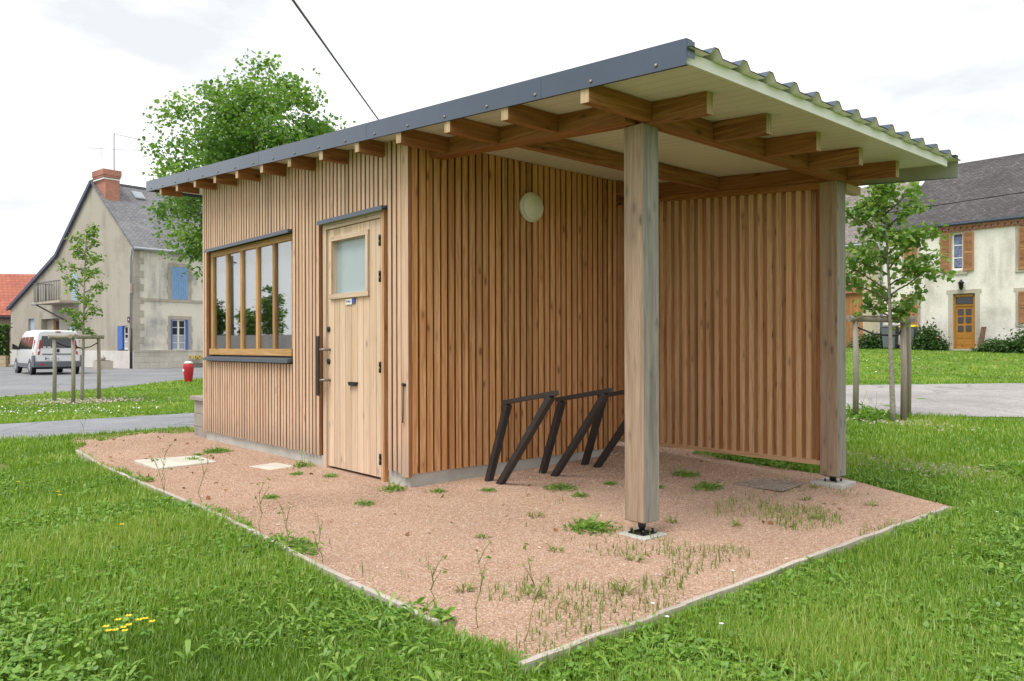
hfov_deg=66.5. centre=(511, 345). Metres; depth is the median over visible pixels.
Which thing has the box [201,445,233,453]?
weed tuft
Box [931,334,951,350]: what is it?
rose bush
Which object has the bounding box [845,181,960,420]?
young tree
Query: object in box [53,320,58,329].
door
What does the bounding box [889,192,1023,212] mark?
overhead cable
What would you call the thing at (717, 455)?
weed tuft
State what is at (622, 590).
weed tuft
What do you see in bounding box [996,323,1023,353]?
rose bush
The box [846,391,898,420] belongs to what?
weed tuft
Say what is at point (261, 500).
weed stalk
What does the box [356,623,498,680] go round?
weed tuft
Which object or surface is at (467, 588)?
weed tuft
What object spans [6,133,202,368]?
village house
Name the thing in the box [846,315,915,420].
tree stakes
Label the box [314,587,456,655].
weed tuft
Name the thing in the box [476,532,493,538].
weed tuft
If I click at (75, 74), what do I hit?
sky
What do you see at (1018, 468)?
weed tuft
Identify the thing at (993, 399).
road
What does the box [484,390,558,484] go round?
bike rack
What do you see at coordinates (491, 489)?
weed tuft
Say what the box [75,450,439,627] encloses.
edging board
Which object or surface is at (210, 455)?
weed stalk
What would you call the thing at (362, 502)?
weed tuft
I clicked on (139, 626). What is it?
buttercup
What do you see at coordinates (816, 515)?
weed tuft
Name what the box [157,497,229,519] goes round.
weed tuft
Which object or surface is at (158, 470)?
weed stalk
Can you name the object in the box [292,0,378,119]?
overhead cable
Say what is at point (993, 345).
shrub
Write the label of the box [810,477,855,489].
concrete pad
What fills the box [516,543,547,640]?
weed stalk
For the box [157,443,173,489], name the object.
weed stalk
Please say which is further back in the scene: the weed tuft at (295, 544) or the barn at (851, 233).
the barn at (851, 233)
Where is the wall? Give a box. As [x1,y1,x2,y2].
[0,356,8,366]
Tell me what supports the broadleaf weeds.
on the lawn ground at (866, 371)
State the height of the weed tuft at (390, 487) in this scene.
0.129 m
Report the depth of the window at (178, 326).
40.70 m
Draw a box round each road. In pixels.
[0,364,202,396]
[846,383,1023,416]
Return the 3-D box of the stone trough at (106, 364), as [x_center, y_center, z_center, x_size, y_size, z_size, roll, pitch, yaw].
[-19.998,0.800,38.200,0.600,0.700,1.500,0,0,-38]
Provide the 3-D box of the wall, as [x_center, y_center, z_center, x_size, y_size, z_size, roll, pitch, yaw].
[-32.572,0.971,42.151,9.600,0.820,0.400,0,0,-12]
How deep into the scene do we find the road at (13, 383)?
27.04 m
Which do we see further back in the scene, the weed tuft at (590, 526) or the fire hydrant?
the fire hydrant
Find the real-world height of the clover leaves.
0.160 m
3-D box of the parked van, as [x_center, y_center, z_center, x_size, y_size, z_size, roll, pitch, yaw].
[-19.222,0.284,32.253,2.058,1.809,4.235,0,0,-42]
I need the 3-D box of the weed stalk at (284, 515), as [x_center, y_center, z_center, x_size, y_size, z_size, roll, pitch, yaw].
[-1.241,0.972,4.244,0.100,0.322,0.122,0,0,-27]
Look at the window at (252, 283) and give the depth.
8.22 m
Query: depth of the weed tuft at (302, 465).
7.02 m
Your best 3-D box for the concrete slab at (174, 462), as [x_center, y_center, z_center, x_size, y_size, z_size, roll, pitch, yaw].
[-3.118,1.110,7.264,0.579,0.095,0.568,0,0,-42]
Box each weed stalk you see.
[149,455,172,494]
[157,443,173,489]
[197,448,212,501]
[255,477,269,533]
[273,496,293,546]
[307,513,323,561]
[425,555,447,610]
[473,540,491,627]
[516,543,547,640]
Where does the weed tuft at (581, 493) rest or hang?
on the gravel yard at (832, 494)
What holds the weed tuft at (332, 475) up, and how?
on the gravel yard at (832, 494)
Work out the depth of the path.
10.86 m
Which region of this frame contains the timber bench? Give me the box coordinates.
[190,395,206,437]
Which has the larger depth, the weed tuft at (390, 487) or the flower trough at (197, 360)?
the flower trough at (197, 360)
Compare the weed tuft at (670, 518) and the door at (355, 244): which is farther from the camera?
the door at (355, 244)
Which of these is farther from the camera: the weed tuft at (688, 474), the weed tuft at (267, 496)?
the weed tuft at (688, 474)
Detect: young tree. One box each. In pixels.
[50,222,109,399]
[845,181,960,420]
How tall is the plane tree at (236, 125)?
11.834 m
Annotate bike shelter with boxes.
[146,38,960,535]
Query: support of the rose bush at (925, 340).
on the lawn ground at (866, 371)
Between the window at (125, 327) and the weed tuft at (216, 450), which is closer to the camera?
the weed tuft at (216, 450)
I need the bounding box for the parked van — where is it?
[12,330,80,374]
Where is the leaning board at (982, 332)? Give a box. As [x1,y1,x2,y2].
[977,327,986,347]
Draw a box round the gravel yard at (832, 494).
[74,427,954,669]
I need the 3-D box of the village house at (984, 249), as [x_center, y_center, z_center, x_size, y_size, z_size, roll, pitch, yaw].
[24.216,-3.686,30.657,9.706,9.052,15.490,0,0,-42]
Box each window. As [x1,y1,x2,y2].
[124,319,128,349]
[172,320,184,349]
[203,229,292,362]
[952,232,962,270]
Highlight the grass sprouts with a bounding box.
[268,459,901,653]
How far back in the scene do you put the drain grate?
6.27 m
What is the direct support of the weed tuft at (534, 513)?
on the gravel yard at (832, 494)
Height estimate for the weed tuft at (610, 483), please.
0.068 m
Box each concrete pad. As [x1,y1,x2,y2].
[617,528,667,540]
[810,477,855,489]
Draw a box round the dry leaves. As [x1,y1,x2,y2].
[95,435,879,592]
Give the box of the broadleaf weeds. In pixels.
[0,455,1023,680]
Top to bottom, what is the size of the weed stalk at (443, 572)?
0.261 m
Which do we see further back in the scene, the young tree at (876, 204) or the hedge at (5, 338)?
the hedge at (5, 338)
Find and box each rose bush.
[911,317,945,350]
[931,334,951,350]
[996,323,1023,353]
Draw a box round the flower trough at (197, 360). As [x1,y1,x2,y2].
[189,355,202,362]
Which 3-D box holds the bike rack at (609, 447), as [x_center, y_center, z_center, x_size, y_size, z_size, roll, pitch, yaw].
[0.893,0.744,6.765,0.058,0.834,0.822,0,0,-42]
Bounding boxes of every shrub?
[847,330,882,348]
[962,335,1010,352]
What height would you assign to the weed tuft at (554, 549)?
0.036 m
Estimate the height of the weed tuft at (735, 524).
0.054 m
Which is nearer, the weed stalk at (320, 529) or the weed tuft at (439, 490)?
the weed stalk at (320, 529)
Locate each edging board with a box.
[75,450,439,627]
[518,506,948,674]
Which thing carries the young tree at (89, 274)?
on the lawn ground at (866, 371)
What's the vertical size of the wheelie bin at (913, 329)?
1.019 m
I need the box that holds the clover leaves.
[0,496,1023,680]
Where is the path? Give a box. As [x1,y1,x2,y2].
[0,413,194,438]
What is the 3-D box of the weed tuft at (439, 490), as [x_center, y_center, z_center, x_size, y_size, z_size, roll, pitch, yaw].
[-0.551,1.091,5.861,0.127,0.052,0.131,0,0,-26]
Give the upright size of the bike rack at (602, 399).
0.834 m
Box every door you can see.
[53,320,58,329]
[316,205,388,481]
[846,293,862,346]
[954,294,974,348]
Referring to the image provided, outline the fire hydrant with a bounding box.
[182,361,193,382]
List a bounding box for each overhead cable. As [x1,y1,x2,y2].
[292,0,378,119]
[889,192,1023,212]
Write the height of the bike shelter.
3.459 m
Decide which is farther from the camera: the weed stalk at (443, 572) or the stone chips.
the stone chips
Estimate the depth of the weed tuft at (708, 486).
6.12 m
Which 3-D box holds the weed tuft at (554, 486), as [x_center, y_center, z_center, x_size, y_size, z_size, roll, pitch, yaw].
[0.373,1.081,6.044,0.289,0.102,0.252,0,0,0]
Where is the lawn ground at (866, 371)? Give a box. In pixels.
[0,347,1023,680]
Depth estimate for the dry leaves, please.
5.55 m
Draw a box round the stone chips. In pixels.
[6,396,1022,485]
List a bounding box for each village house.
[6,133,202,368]
[879,153,1023,350]
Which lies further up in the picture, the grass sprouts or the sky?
the sky
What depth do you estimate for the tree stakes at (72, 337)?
15.33 m
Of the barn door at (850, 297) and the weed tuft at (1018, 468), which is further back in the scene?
the barn door at (850, 297)
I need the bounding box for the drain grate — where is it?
[734,477,802,492]
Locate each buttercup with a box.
[126,623,131,649]
[137,618,141,642]
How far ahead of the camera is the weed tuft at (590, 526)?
4.81 m
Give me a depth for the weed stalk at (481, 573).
3.21 m
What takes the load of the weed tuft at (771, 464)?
on the gravel yard at (832, 494)
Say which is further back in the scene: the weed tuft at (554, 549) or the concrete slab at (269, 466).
the concrete slab at (269, 466)
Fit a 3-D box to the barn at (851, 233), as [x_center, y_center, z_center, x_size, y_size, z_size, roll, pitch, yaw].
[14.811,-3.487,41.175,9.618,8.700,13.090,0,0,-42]
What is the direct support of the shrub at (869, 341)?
on the lawn ground at (866, 371)
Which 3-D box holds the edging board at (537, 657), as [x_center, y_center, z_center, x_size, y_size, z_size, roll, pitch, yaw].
[1.532,1.172,4.120,4.003,0.098,0.045,0,0,-42]
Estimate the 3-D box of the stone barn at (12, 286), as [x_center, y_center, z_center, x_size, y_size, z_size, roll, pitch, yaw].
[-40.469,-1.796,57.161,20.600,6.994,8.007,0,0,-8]
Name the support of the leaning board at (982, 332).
on the lawn ground at (866, 371)
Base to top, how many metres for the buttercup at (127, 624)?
0.107 m
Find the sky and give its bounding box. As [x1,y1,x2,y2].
[0,0,1023,273]
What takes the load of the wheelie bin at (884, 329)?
on the lawn ground at (866, 371)
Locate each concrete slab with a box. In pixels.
[134,455,216,469]
[249,463,293,469]
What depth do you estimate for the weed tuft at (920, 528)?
4.85 m
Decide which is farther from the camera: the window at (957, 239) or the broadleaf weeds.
the window at (957, 239)
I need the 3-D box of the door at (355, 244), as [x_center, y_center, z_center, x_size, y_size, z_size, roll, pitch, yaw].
[-1.338,0.025,6.629,0.185,2.276,1.075,0,0,-42]
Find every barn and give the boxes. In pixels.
[0,274,35,349]
[845,182,909,346]
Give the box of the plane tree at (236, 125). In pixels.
[137,48,355,284]
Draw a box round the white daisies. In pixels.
[1,357,1002,413]
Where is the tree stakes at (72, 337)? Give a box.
[48,334,103,402]
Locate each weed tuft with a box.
[38,456,104,468]
[79,472,154,487]
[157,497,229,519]
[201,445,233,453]
[215,529,322,561]
[262,493,280,498]
[289,469,303,475]
[293,450,315,467]
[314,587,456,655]
[323,471,339,477]
[353,497,375,506]
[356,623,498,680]
[377,477,406,492]
[430,487,447,493]
[454,577,478,591]
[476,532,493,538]
[477,487,496,492]
[519,583,547,596]
[526,510,543,516]
[543,482,577,491]
[546,543,564,551]
[562,511,621,535]
[571,490,589,497]
[603,480,618,485]
[608,577,642,594]
[625,548,645,561]
[662,515,676,522]
[672,465,699,477]
[691,480,724,490]
[692,450,762,461]
[723,518,744,525]
[751,458,815,470]
[810,511,828,519]
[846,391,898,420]
[878,517,959,540]
[976,455,1023,479]
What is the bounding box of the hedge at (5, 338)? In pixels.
[0,322,12,363]
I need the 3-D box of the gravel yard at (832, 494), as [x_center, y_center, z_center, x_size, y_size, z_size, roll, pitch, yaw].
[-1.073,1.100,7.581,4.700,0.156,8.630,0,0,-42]
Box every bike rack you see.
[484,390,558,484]
[538,388,613,476]
[581,390,624,467]
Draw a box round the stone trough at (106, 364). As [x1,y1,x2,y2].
[93,355,112,369]
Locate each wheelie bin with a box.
[881,325,899,348]
[899,325,917,343]
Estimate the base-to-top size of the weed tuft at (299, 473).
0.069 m
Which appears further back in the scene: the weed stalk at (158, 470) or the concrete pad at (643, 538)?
the weed stalk at (158, 470)
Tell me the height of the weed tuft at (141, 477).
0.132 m
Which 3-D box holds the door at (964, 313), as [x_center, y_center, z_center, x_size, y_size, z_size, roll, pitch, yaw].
[18.000,-0.785,31.051,0.100,2.480,0.780,0,0,-42]
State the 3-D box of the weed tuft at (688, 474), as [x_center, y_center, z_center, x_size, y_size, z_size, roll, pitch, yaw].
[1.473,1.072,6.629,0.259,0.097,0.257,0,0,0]
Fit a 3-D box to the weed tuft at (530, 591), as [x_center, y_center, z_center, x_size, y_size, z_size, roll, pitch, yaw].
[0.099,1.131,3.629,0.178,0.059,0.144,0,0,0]
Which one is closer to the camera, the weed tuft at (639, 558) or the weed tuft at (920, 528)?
the weed tuft at (639, 558)

